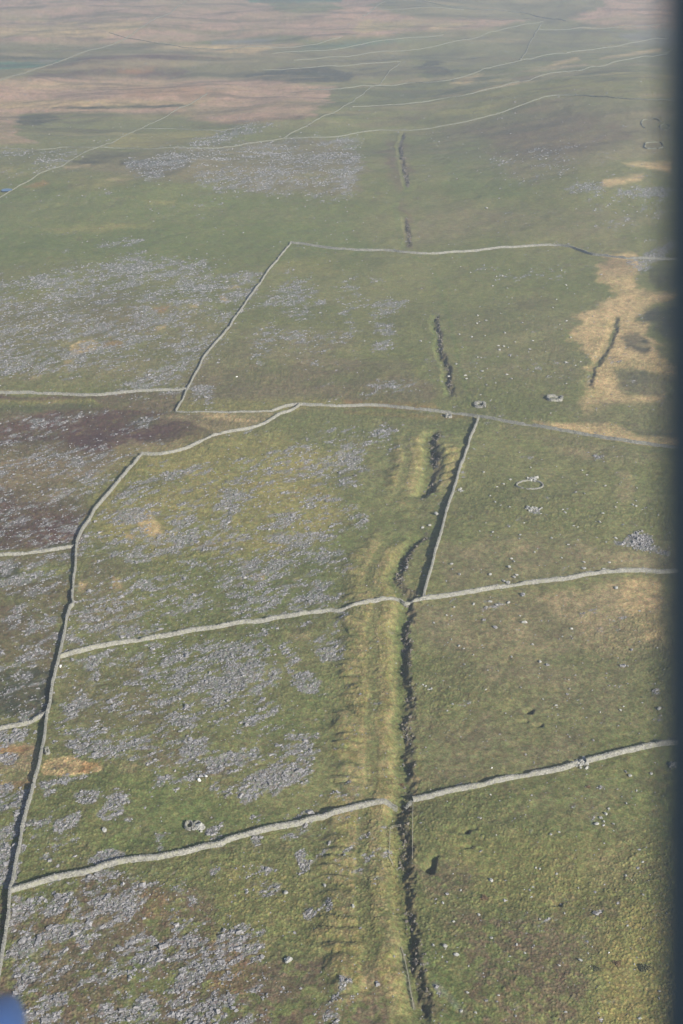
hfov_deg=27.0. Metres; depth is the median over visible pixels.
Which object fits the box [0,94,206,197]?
dry stone wall
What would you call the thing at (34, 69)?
dry stone wall
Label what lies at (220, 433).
dry stone wall
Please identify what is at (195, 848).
dry stone wall
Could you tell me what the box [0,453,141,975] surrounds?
dry stone wall
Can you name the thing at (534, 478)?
rubble heap
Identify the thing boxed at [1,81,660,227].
scree
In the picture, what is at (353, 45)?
dry stone wall
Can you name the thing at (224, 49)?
dry stone wall
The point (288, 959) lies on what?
boulder
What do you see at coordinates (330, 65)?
dry stone wall
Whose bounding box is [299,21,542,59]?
dry stone wall
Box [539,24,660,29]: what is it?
dry stone wall
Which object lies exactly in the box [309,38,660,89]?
dry stone wall
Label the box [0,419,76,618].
scree
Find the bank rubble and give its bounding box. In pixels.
[395,136,456,1019]
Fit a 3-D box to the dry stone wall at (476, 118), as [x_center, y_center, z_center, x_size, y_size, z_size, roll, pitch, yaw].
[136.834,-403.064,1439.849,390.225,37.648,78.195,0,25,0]
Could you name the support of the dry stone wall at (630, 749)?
on the ground
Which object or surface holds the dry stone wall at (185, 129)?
on the ground
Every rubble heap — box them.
[192,823,204,831]
[525,505,542,511]
[526,476,538,481]
[571,759,588,769]
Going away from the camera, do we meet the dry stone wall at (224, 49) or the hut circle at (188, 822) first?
the hut circle at (188, 822)
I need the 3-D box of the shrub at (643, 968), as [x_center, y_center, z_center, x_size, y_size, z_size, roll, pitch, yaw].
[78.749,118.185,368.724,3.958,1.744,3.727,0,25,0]
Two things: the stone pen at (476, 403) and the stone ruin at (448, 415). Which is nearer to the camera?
the stone ruin at (448, 415)
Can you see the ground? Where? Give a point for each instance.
(104, 92)
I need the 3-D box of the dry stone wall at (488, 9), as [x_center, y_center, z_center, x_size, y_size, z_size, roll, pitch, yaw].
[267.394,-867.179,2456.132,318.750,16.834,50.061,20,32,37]
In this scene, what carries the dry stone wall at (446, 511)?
on the ground
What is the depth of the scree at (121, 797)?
467.17 m
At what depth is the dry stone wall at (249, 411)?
725.75 m
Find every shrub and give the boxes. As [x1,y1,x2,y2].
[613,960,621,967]
[637,962,651,973]
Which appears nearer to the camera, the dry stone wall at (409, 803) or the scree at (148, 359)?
the dry stone wall at (409, 803)
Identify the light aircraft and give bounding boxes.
[0,0,682,1023]
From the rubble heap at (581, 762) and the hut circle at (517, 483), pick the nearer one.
the rubble heap at (581, 762)
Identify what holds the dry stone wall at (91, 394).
on the ground
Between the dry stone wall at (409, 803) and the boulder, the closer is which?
the boulder
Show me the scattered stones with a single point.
(600, 786)
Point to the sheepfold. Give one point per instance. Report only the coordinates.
(651, 142)
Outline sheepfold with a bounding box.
[644,142,660,148]
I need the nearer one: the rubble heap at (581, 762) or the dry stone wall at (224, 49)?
the rubble heap at (581, 762)
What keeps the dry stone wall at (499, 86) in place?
on the ground
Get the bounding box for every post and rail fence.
[401,947,413,1008]
[412,816,412,858]
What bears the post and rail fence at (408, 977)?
on the ground
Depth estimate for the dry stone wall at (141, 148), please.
1340.80 m
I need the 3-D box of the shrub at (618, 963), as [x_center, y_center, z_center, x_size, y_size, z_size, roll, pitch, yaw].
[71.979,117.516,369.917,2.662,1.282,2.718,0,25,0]
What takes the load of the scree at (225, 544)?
on the ground
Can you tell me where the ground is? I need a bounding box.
[0,0,660,1023]
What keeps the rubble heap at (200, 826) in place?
on the ground
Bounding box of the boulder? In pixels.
[285,956,292,962]
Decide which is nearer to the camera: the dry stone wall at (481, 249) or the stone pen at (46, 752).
the stone pen at (46, 752)
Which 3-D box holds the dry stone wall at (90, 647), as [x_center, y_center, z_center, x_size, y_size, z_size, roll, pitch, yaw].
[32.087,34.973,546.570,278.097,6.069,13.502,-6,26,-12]
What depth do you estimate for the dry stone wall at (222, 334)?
843.89 m
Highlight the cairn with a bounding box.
[625,530,655,552]
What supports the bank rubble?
on the ground
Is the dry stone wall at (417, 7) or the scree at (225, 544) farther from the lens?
the dry stone wall at (417, 7)
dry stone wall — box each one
[0,57,70,80]
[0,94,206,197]
[0,138,282,150]
[0,387,186,396]
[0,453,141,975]
[0,544,74,555]
[0,711,45,730]
[9,798,397,892]
[59,567,659,658]
[72,1,184,56]
[109,32,341,49]
[141,403,299,455]
[144,128,234,130]
[175,242,290,410]
[175,410,271,412]
[263,61,399,69]
[271,402,659,446]
[272,34,443,53]
[283,63,399,137]
[283,94,660,138]
[290,241,660,259]
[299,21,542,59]
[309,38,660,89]
[352,54,660,106]
[370,7,463,9]
[404,800,412,809]
[412,760,577,801]
[416,0,564,20]
[423,416,478,594]
[520,23,542,59]
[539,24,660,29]
[585,741,658,762]
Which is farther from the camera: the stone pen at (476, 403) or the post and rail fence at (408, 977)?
the stone pen at (476, 403)
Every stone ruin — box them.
[445,413,451,417]
[546,394,562,401]
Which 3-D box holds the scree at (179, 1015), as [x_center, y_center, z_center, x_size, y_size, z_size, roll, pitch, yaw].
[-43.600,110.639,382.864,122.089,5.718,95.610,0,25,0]
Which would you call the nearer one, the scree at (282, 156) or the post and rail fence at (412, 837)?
the post and rail fence at (412, 837)
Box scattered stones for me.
[377,422,659,1023]
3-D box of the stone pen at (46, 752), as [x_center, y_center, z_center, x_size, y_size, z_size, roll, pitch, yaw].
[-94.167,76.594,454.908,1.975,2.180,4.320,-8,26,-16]
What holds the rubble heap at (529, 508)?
on the ground
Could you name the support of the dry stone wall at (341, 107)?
on the ground
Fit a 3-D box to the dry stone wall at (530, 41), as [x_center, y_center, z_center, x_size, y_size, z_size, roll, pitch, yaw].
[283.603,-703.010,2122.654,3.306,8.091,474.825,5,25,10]
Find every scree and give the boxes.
[0,227,660,419]
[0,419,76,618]
[0,608,376,883]
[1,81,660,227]
[3,816,400,1023]
[74,419,376,617]
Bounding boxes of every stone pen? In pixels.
[44,746,49,754]
[474,400,485,407]
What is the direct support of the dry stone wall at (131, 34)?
on the ground
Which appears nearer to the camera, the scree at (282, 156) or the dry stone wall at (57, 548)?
the dry stone wall at (57, 548)
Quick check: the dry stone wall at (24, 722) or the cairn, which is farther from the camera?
the cairn
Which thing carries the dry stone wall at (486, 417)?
on the ground
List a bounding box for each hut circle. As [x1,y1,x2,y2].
[184,820,193,830]
[516,479,543,489]
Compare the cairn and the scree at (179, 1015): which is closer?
the scree at (179, 1015)
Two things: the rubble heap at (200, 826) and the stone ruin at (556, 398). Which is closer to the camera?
the rubble heap at (200, 826)
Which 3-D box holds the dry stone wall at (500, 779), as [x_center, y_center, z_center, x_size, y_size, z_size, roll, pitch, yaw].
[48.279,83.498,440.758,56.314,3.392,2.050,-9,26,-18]

